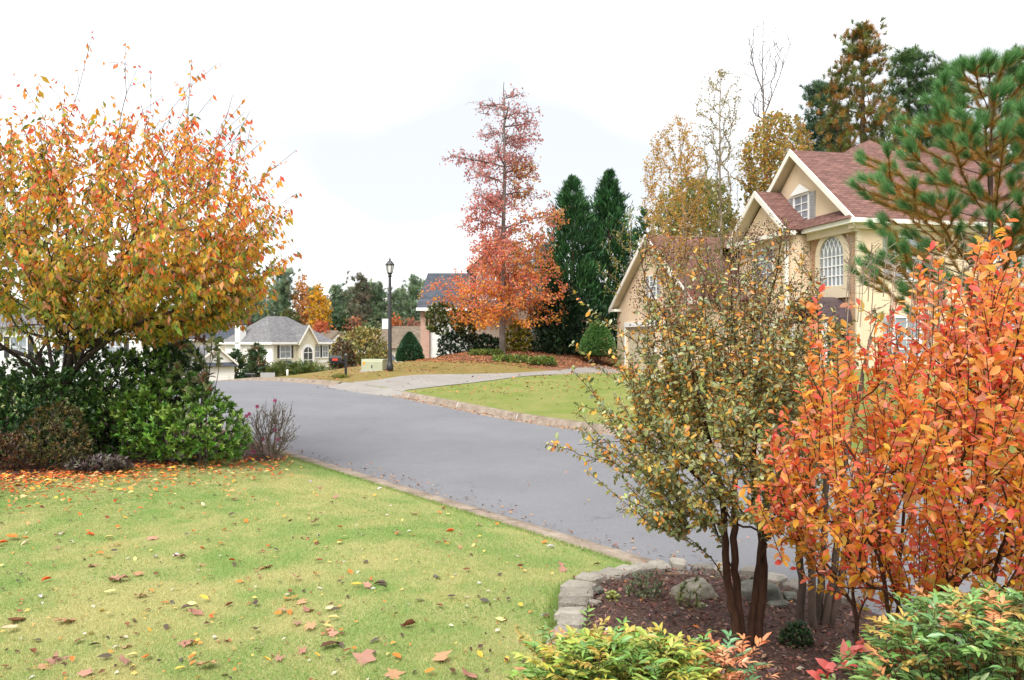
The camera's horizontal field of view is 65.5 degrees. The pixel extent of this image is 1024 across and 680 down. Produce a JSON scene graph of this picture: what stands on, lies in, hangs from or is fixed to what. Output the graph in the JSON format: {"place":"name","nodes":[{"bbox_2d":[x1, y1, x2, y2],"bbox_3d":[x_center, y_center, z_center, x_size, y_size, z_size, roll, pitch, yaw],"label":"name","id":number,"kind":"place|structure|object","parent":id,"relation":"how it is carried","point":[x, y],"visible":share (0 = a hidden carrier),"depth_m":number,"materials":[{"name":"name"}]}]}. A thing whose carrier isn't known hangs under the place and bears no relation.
{"place":"outdoors","nodes":[
{"label":"outdoors","id":0,"kind":"place"},
{"bbox_2d":[0,380,878,679],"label":"lawn","id":1,"kind":"structure","parent":0,"point":[404,497],"depth_m":6.78,"materials":[{"name":"green plant"}]},
{"bbox_2d":[0,416,285,478],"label":"mulch bed","id":2,"kind":"object","parent":1,"relation":"on","point":[134,461],"visible":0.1,"depth_m":13.64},
{"bbox_2d":[0,430,42,470],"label":"heather shrub","id":3,"kind":"object","parent":2,"relation":"on","point":[12,458],"visible":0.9,"depth_m":11.86,"materials":[{"name":"brown plant"}]},
{"bbox_2d":[0,365,101,463],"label":"evergreen shrub","id":4,"kind":"object","parent":2,"relation":"on","point":[30,404],"visible":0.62,"depth_m":12.53,"materials":[{"name":"green plant"}]},
{"bbox_2d":[8,400,93,469],"bbox_3d":[-6.971,1.470,12.101,1.553,1.114,0.898,0,0,30],"label":"heather shrub","id":5,"kind":"object","parent":2,"relation":"on","point":[63,449],"visible":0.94,"depth_m":11.91,"materials":[{"name":"brown plant"}]},
{"bbox_2d":[0,343,157,452],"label":"evergreen shrub","id":6,"kind":"object","parent":2,"relation":"on","point":[106,429],"visible":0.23,"depth_m":13.47,"materials":[{"name":"green plant"}]},
{"bbox_2d":[62,452,134,473],"bbox_3d":[-6.251,1.848,12.000,1.231,0.369,0.702,0,0,0],"label":"ground cover","id":7,"kind":"object","parent":2,"relation":"on","point":[104,462],"visible":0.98,"depth_m":11.80,"materials":[{"name":"grey plant"}]},
{"bbox_2d":[67,344,179,458],"bbox_3d":[-6.539,1.025,13.342,2.317,2.043,1.527,0,0,25],"label":"evergreen shrub","id":8,"kind":"object","parent":2,"relation":"on","point":[103,381],"visible":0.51,"depth_m":12.90,"materials":[{"name":"green plant"}]},
{"bbox_2d":[0,29,301,441],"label":"cherry tree","id":9,"kind":"object","parent":2,"relation":"on","point":[56,281],"visible":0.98,"depth_m":11.79,"materials":[{"name":"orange plant"}]},
{"bbox_2d":[142,336,208,435],"bbox_3d":[-5.801,0.939,13.696,1.414,2.162,1.014,0,0,38],"label":"evergreen shrub","id":10,"kind":"object","parent":2,"relation":"on","point":[178,355],"visible":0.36,"depth_m":13.45,"materials":[{"name":"green plant"}]},
{"bbox_2d":[106,368,254,464],"bbox_3d":[-5.408,1.241,12.908,2.563,1.639,1.942,0,0,0],"label":"evergreen shrub","id":11,"kind":"object","parent":2,"relation":"on","point":[232,449],"visible":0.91,"depth_m":12.42,"materials":[{"name":"green plant"}]},
{"bbox_2d":[242,396,299,458],"bbox_3d":[-4.319,1.566,14.093,1.237,1.126,1.024,0,0,17],"label":"azalea","id":12,"kind":"object","parent":2,"relation":"on","point":[275,421],"visible":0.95,"depth_m":14.04,"materials":[{"name":"brown plant"}]},
{"bbox_2d":[0,430,292,528],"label":"fallen leaves","id":13,"kind":"object","parent":1,"relation":"on","point":[30,476],"visible":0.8,"depth_m":11.49,"materials":[{"name":"orange plant"}]},
{"bbox_2d":[162,330,224,468],"bbox_3d":[-4.904,0.914,12.325,1.033,2.210,0.688,0,0,0],"label":"dogwood","id":14,"kind":"object","parent":1,"relation":"on","point":[208,349],"visible":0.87,"depth_m":12.26,"materials":[{"name":"green plant"}]},
{"bbox_2d":[352,649,375,665],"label":"fallen leaf","id":15,"kind":"object","parent":1,"relation":"on","point":[366,656],"visible":0.96,"depth_m":4.96,"materials":[{"name":"pink plant"}]},
{"bbox_2d":[0,416,803,679],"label":"fallen leaves","id":16,"kind":"object","parent":1,"relation":"on","point":[323,632],"depth_m":5.64,"materials":[{"name":"brown plant"}]},
{"bbox_2d":[542,557,858,659],"bbox_3d":[1.096,2.087,6.274,3.451,0.372,1.704,0,0,-38],"label":"stone edging","id":17,"kind":"object","parent":1,"relation":"on","point":[572,593],"visible":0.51,"depth_m":6.73,"materials":[{"name":"grey stone"}]},
{"bbox_2d":[574,564,1017,679],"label":"mulch bed","id":18,"kind":"object","parent":1,"relation":"on","point":[705,628],"visible":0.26,"depth_m":5.71,"materials":[{"name":"brown wood"}]},
{"bbox_2d":[514,605,618,679],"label":"nandina","id":19,"kind":"object","parent":18,"relation":"on","point":[545,629],"visible":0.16,"depth_m":3.98,"materials":[{"name":"yellow plant"}]},
{"bbox_2d":[502,616,734,679],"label":"nandina","id":20,"kind":"object","parent":18,"relation":"on","point":[658,656],"visible":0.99,"depth_m":3.53,"materials":[{"name":"green plant"}]},
{"bbox_2d":[624,570,664,598],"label":"perennial","id":21,"kind":"object","parent":18,"relation":"on","point":[646,582],"visible":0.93,"depth_m":6.23,"materials":[{"name":"green plant"}]},
{"bbox_2d":[675,576,706,608],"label":"perennial","id":22,"kind":"object","parent":18,"relation":"on","point":[697,603],"visible":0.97,"depth_m":6.09,"materials":[{"name":"green plant"}]},
{"bbox_2d":[669,577,718,599],"bbox_3d":[1.493,2.095,6.485,0.431,0.251,0.314,0,0,-37],"label":"boulder","id":23,"kind":"object","parent":18,"relation":"on","point":[706,589],"visible":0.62,"depth_m":6.40,"materials":[{"name":"grey stone"}]},
{"bbox_2d":[540,213,853,646],"bbox_3d":[1.230,0.589,5.232,1.874,3.062,2.373,0,0,36],"label":"crape myrtle","id":24,"kind":"object","parent":18,"relation":"on","point":[648,464],"visible":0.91,"depth_m":4.76,"materials":[{"name":"green plant"}]},
{"bbox_2d":[689,630,780,679],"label":"nandina","id":25,"kind":"object","parent":18,"relation":"on","point":[722,659],"visible":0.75,"depth_m":3.72,"materials":[{"name":"red plant"}]},
{"bbox_2d":[741,579,782,602],"bbox_3d":[1.995,2.123,6.548,0.444,0.273,0.310,0,0,11],"label":"boulder","id":26,"kind":"object","parent":18,"relation":"on","point":[773,591],"visible":0.31,"depth_m":6.42,"materials":[{"name":"grey stone"}]},
{"bbox_2d":[777,619,814,648],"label":"boxwood","id":27,"kind":"object","parent":18,"relation":"on","point":[801,639],"visible":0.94,"depth_m":5.26,"materials":[{"name":"green plant"}]},
{"bbox_2d":[806,633,872,679],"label":"leaves","id":28,"kind":"object","parent":18,"relation":"on","point":[830,667],"visible":0.91,"depth_m":3.26,"materials":[{"name":"red plant"}]},
{"bbox_2d":[784,309,920,627],"bbox_3d":[2.517,0.972,5.916,1.382,2.408,0.894,0,0,-31],"label":"crape myrtle","id":29,"kind":"object","parent":18,"relation":"on","point":[818,612],"visible":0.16,"depth_m":5.87,"materials":[{"name":"orange plant"}]},
{"bbox_2d":[734,214,1023,674],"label":"crape myrtle","id":30,"kind":"object","parent":18,"relation":"on","point":[992,416],"visible":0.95,"depth_m":3.85,"materials":[{"name":"orange plant"}]},
{"bbox_2d":[820,579,1023,679],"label":"nandina","id":31,"kind":"object","parent":18,"relation":"on","point":[1001,638],"visible":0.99,"depth_m":3.09,"materials":[{"name":"green plant"}]},
{"bbox_2d":[321,366,645,396],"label":"driveway","id":32,"kind":"structure","parent":0,"point":[416,382],"depth_m":31.49,"materials":[{"name":"concrete"}]},
{"bbox_2d":[0,0,1023,425],"label":"sky","id":33,"kind":"structure","parent":0,"point":[370,96],"materials":[{"name":"white"}]},
{"bbox_2d":[104,381,1023,648],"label":"road","id":34,"kind":"structure","parent":0,"point":[458,455],"depth_m":13.93,"materials":[{"name":"grey asphalt"}]},
{"bbox_2d":[217,377,341,385],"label":"kerb","id":35,"kind":"structure","parent":34,"relation":"on","point":[314,381],"depth_m":34.72,"materials":[{"name":"concrete"}]},
{"bbox_2d":[186,413,691,574],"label":"kerb","id":36,"kind":"structure","parent":34,"relation":"on","point":[602,549],"depth_m":9.74,"materials":[{"name":"concrete"}]},
{"bbox_2d":[230,427,874,606],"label":"fallen leaves","id":37,"kind":"object","parent":34,"relation":"on","point":[482,504],"visible":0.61,"depth_m":10.83,"materials":[{"name":"brown plant"}]},
{"bbox_2d":[391,391,1015,487],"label":"kerb","id":38,"kind":"structure","parent":34,"relation":"on","point":[508,415],"depth_m":21.58,"materials":[{"name":"concrete"}]},
{"bbox_2d":[256,375,962,569],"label":"fallen leaves","id":39,"kind":"object","parent":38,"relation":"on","point":[528,408],"depth_m":22.82,"materials":[{"name":"orange plant"}]},
{"bbox_2d":[280,351,1023,471],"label":"ground","id":40,"kind":"structure","parent":0,"point":[565,406],"depth_m":27.64,"materials":[{"name":"green plant"}]},
{"bbox_2d":[0,303,158,384],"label":"house","id":41,"kind":"structure","parent":40,"relation":"on","point":[24,343],"depth_m":61.84,"materials":[{"name":"white paint"}]},
{"bbox_2d":[4,336,32,358],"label":"window","id":42,"kind":"structure","parent":41,"relation":"in","point":[24,343],"depth_m":61.44,"materials":[{"name":"white glass"}]},
{"bbox_2d":[166,338,237,380],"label":"house","id":43,"kind":"structure","parent":40,"relation":"on","point":[226,370],"depth_m":78.27,"materials":[{"name":"white paint"}]},
{"bbox_2d":[189,321,234,350],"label":"house","id":44,"kind":"structure","parent":40,"relation":"on","point":[229,333],"depth_m":121.12,"materials":[{"name":"beige"}]},
{"bbox_2d":[227,348,250,378],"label":"holly tree","id":45,"kind":"object","parent":40,"relation":"on","point":[238,357],"visible":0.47,"depth_m":89.73,"materials":[{"name":"green plant"}]},
{"bbox_2d":[240,342,271,377],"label":"holly tree","id":46,"kind":"object","parent":40,"relation":"on","point":[253,355],"visible":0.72,"depth_m":93.37,"materials":[{"name":"green plant"}]},
{"bbox_2d":[219,316,334,377],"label":"house","id":47,"kind":"structure","parent":40,"relation":"on","point":[280,338],"depth_m":107.53,"materials":[{"name":"white paint"}]},
{"bbox_2d":[277,345,292,358],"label":"window","id":48,"kind":"structure","parent":47,"relation":"in","point":[283,351],"depth_m":105.80,"materials":[{"name":"white glass"}]},
{"bbox_2d":[301,344,313,363],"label":"arched window","id":49,"kind":"structure","parent":47,"relation":"in","point":[307,352],"depth_m":108.15,"materials":[{"name":"white glass"}]},
{"bbox_2d":[263,359,298,376],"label":"ornamental grass","id":50,"kind":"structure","parent":40,"relation":"on","point":[278,367],"depth_m":91.32,"materials":[{"name":"green plant"}]},
{"bbox_2d":[265,264,303,318],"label":"pine tree","id":51,"kind":"object","parent":40,"relation":"on","point":[284,298],"visible":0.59,"depth_m":139.18,"materials":[{"name":"green plant"}]},
{"bbox_2d":[283,358,311,374],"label":"ornamental grass","id":52,"kind":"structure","parent":40,"relation":"on","point":[295,365],"depth_m":91.39,"materials":[{"name":"green plant"}]},
{"bbox_2d":[290,273,312,324],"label":"hardwood tree","id":53,"kind":"object","parent":40,"relation":"on","point":[302,290],"visible":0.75,"depth_m":139.35,"materials":[{"name":"orange plant"}]},
{"bbox_2d":[294,358,326,373],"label":"ornamental grass","id":54,"kind":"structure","parent":40,"relation":"on","point":[314,367],"depth_m":91.26,"materials":[{"name":"green plant"}]},
{"bbox_2d":[303,281,333,329],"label":"hardwood tree","id":55,"kind":"object","parent":40,"relation":"on","point":[319,303],"visible":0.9,"depth_m":137.23,"materials":[{"name":"yellow plant"}]},
{"bbox_2d":[322,281,348,329],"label":"pine tree","id":56,"kind":"object","parent":40,"relation":"on","point":[335,301],"visible":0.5,"depth_m":159.08,"materials":[{"name":"green plant"}]},
{"bbox_2d":[327,311,350,331],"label":"hardwood tree","id":57,"kind":"object","parent":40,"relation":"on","point":[342,322],"visible":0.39,"depth_m":139.45,"materials":[{"name":"green plant"}]},
{"bbox_2d":[328,337,357,369],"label":"hedge shrub","id":58,"kind":"object","parent":40,"relation":"on","point":[350,355],"visible":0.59,"depth_m":56.57,"materials":[{"name":"green plant"}]},
{"bbox_2d":[328,286,367,322],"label":"pine tree","id":59,"kind":"object","parent":40,"relation":"on","point":[344,303],"visible":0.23,"depth_m":159.27,"materials":[{"name":"green plant"}]},
{"bbox_2d":[342,315,366,338],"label":"hardwood tree","id":60,"kind":"object","parent":40,"relation":"on","point":[355,321],"visible":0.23,"depth_m":139.00,"materials":[{"name":"orange plant"}]},
{"bbox_2d":[326,325,387,369],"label":"hedge shrub","id":61,"kind":"object","parent":40,"relation":"on","point":[379,350],"visible":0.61,"depth_m":59.22,"materials":[{"name":"green plant"}]},
{"bbox_2d":[343,269,387,354],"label":"pine tree","id":62,"kind":"object","parent":40,"relation":"on","point":[361,297],"visible":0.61,"depth_m":149.32,"materials":[{"name":"green plant"}]},
{"bbox_2d":[360,359,387,371],"bbox_3d":[-6.215,1.182,36.000,1.120,0.640,0.760,0,0,12],"label":"utility box","id":63,"kind":"object","parent":40,"relation":"on","point":[370,365],"visible":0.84,"depth_m":35.70,"materials":[{"name":"metal"}]},
{"bbox_2d":[365,281,387,326],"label":"pine tree","id":64,"kind":"object","parent":40,"relation":"on","point":[378,291],"visible":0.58,"depth_m":150.91,"materials":[{"name":"green plant"}]},
{"bbox_2d":[385,258,394,370],"bbox_3d":[-5.214,-1.046,34.000,0.410,4.940,0.355,0,0,0],"label":"street lamp","id":65,"kind":"object","parent":40,"relation":"on","point":[389,264],"visible":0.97,"depth_m":33.94,"materials":[{"name":"black metal"}]},
{"bbox_2d":[380,287,410,326],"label":"pine tree","id":66,"kind":"object","parent":40,"relation":"on","point":[396,303],"visible":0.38,"depth_m":149.48,"materials":[{"name":"green plant"}]},
{"bbox_2d":[373,319,420,362],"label":"house","id":67,"kind":"structure","parent":40,"relation":"on","point":[399,333],"depth_m":89.98,"materials":[{"name":"beige"}]},
{"bbox_2d":[392,272,425,325],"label":"pine tree","id":68,"kind":"object","parent":40,"relation":"on","point":[413,286],"visible":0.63,"depth_m":148.92,"materials":[{"name":"green plant"}]},
{"bbox_2d":[395,331,424,361],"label":"holly shrub","id":69,"kind":"object","parent":40,"relation":"on","point":[409,343],"visible":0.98,"depth_m":43.56,"materials":[{"name":"green plant"}]},
{"bbox_2d":[424,301,477,353],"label":"evergreen shrub","id":70,"kind":"object","parent":40,"relation":"on","point":[441,314],"visible":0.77,"depth_m":44.58,"materials":[{"name":"green plant"}]},
{"bbox_2d":[436,329,476,357],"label":"evergreen shrub","id":71,"kind":"object","parent":40,"relation":"on","point":[450,346],"visible":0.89,"depth_m":44.20,"materials":[{"name":"green plant"}]},
{"bbox_2d":[416,234,549,358],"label":"house","id":72,"kind":"structure","parent":40,"relation":"on","point":[429,342],"depth_m":48.19,"materials":[{"name":"brown brick"}]},
{"bbox_2d":[431,329,442,357],"bbox_3d":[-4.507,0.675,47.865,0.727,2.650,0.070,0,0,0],"label":"garage door","id":73,"kind":"structure","parent":72,"relation":"in","point":[434,349],"depth_m":47.83,"materials":[{"name":"white paint"}]},
{"bbox_2d":[470,333,498,349],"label":"evergreen shrub","id":74,"kind":"object","parent":40,"relation":"on","point":[483,338],"visible":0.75,"depth_m":44.51,"materials":[{"name":"green plant"}]},
{"bbox_2d":[469,348,504,355],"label":"ground cover","id":75,"kind":"object","parent":40,"relation":"on","point":[484,351],"visible":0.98,"depth_m":41.88,"materials":[{"name":"green plant"}]},
{"bbox_2d":[417,83,569,352],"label":"sweetgum tree","id":76,"kind":"object","parent":40,"relation":"on","point":[518,280],"visible":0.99,"depth_m":42.62,"materials":[{"name":"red plant"}]},
{"bbox_2d":[492,354,527,362],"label":"ground cover","id":77,"kind":"object","parent":40,"relation":"on","point":[517,357],"visible":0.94,"depth_m":39.86,"materials":[{"name":"green plant"}]},
{"bbox_2d":[506,320,534,351],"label":"forsythia","id":78,"kind":"object","parent":40,"relation":"on","point":[520,332],"visible":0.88,"depth_m":44.27,"materials":[{"name":"green plant"}]},
{"bbox_2d":[308,350,734,393],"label":"fallen leaves","id":79,"kind":"object","parent":40,"relation":"on","point":[473,355],"visible":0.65,"depth_m":40.30,"materials":[{"name":"orange plant"}]},
{"bbox_2d":[523,355,557,365],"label":"ground cover","id":80,"kind":"object","parent":40,"relation":"on","point":[549,360],"visible":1,"depth_m":39.47,"materials":[{"name":"green plant"}]},
{"bbox_2d":[524,278,613,354],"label":"holly tree","id":81,"kind":"object","parent":40,"relation":"on","point":[549,344],"visible":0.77,"depth_m":43.66,"materials":[{"name":"green plant"}]},
{"bbox_2d":[525,174,614,353],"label":"cypress tree","id":82,"kind":"object","parent":40,"relation":"on","point":[576,231],"visible":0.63,"depth_m":45.24,"materials":[{"name":"green plant"}]},
{"bbox_2d":[577,320,616,363],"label":"topiary bush","id":83,"kind":"object","parent":40,"relation":"on","point":[597,332],"visible":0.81,"depth_m":41.94,"materials":[{"name":"green plant"}]},
{"bbox_2d":[575,167,642,355],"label":"cypress tree","id":84,"kind":"object","parent":40,"relation":"on","point":[607,208],"visible":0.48,"depth_m":46.22,"materials":[{"name":"green plant"}]},
{"bbox_2d":[597,204,655,296],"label":"maple tree","id":85,"kind":"object","parent":40,"relation":"on","point":[627,249],"visible":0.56,"depth_m":42.99,"materials":[{"name":"green plant"}]},
{"bbox_2d":[629,206,655,259],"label":"fir tree","id":86,"kind":"object","parent":40,"relation":"on","point":[643,223],"visible":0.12,"depth_m":51.94,"materials":[{"name":"green plant"}]},
{"bbox_2d":[640,114,708,350],"bbox_3d":[6.174,-3.581,30.044,2.778,9.924,3.488,0,0,0],"label":"birch tree","id":87,"kind":"object","parent":40,"relation":"on","point":[681,198],"visible":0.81,"depth_m":29.84,"materials":[{"name":"yellow plant"}]},
{"bbox_2d":[652,175,739,236],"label":"hardwood tree","id":88,"kind":"object","parent":40,"relation":"on","point":[715,203],"visible":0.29,"depth_m":56.92,"materials":[{"name":"yellow plant"}]},
{"bbox_2d":[694,68,746,350],"bbox_3d":[8.080,-4.720,31.022,2.173,12.076,3.126,0,0,0],"label":"birch tree","id":89,"kind":"object","parent":40,"relation":"on","point":[725,133],"visible":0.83,"depth_m":30.95,"materials":[{"name":"yellow plant"}]},
{"bbox_2d":[712,191,782,373],"bbox_3d":[8.644,-2.067,28.958,2.560,6.742,1.624,0,0,-18],"label":"birch tree","id":90,"kind":"object","parent":40,"relation":"on","point":[741,250],"visible":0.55,"depth_m":28.98,"materials":[{"name":"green plant"}]},
{"bbox_2d":[736,20,790,191],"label":"bare tree","id":91,"kind":"object","parent":40,"relation":"on","point":[762,90],"visible":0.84,"depth_m":51.97,"materials":[{"name":"grey plant"}]},
{"bbox_2d":[737,108,815,207],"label":"hardwood tree","id":92,"kind":"object","parent":40,"relation":"on","point":[772,154],"visible":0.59,"depth_m":45.11,"materials":[{"name":"yellow plant"}]},
{"bbox_2d":[609,140,1023,373],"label":"house","id":93,"kind":"structure","parent":40,"relation":"on","point":[818,200],"depth_m":31.16,"materials":[{"name":"beige paint"}]},
{"bbox_2d":[624,321,655,371],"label":"garage door","id":94,"kind":"structure","parent":93,"relation":"in","point":[631,346],"depth_m":41.41,"materials":[{"name":"white paint"}]},
{"bbox_2d":[646,274,659,299],"bbox_3d":[6.831,-2.570,38.688,0.120,1.220,1.720,0,0,-12],"label":"window","id":95,"kind":"structure","parent":93,"relation":"in","point":[655,292],"depth_m":38.65,"materials":[{"name":"white paint"}]},
{"bbox_2d":[752,247,773,287],"bbox_3d":[10.428,-2.970,33.119,0.120,1.640,1.780,0,0,-12],"label":"window","id":96,"kind":"structure","parent":93,"relation":"in","point":[760,256],"depth_m":33.04,"materials":[{"name":"grey glass"}]},
{"bbox_2d":[788,184,815,219],"bbox_3d":[11.530,-5.310,31.822,0.150,1.820,1.890,0,0,-12],"label":"window","id":97,"kind":"structure","parent":93,"relation":"in","point":[804,203],"depth_m":31.57,"materials":[{"name":"white paint"}]},
{"bbox_2d":[815,234,849,297],"bbox_3d":[11.923,-2.820,29.686,0.100,2.540,1.980,0,0,-12],"label":"arched window","id":98,"kind":"structure","parent":93,"relation":"in","point":[831,253],"depth_m":29.62,"materials":[{"name":"white glass"}]},
{"bbox_2d":[883,235,929,281],"bbox_3d":[14.270,-2.945,28.759,1.940,1.690,0.120,0,0,-12],"label":"window","id":99,"kind":"structure","parent":93,"relation":"in","point":[913,242],"depth_m":28.73,"materials":[{"name":"white paint"}]},
{"bbox_2d":[883,315,929,363],"bbox_3d":[14.270,-0.020,28.759,1.940,1.740,0.120,0,0,-12],"label":"window","id":100,"kind":"structure","parent":93,"relation":"in","point":[898,318],"depth_m":28.76,"materials":[{"name":"white glass"}]},
{"bbox_2d":[787,77,855,151],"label":"pine tree","id":101,"kind":"object","parent":40,"relation":"on","point":[815,87],"visible":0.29,"depth_m":54.58,"materials":[{"name":"green plant"}]},
{"bbox_2d":[806,15,921,152],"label":"pine tree","id":102,"kind":"object","parent":40,"relation":"on","point":[864,32],"visible":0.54,"depth_m":49.51,"materials":[{"name":"green plant"}]},
{"bbox_2d":[856,43,959,156],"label":"pine tree","id":103,"kind":"object","parent":40,"relation":"on","point":[910,59],"visible":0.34,"depth_m":52.27,"materials":[{"name":"green plant"}]},
{"bbox_2d":[843,42,1023,394],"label":"pine tree","id":104,"kind":"object","parent":40,"relation":"on","point":[989,65],"visible":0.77,"depth_m":13.36,"materials":[{"name":"green plant"}]},
{"bbox_2d":[894,52,983,153],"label":"pine tree","id":105,"kind":"object","parent":40,"relation":"on","point":[936,69],"visible":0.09,"depth_m":51.64,"materials":[{"name":"green plant"}]},
{"bbox_2d":[981,42,1023,170],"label":"pine tree","id":106,"kind":"object","parent":40,"relation":"on","point":[1012,69],"visible":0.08,"depth_m":49.74,"materials":[{"name":"green plant"}]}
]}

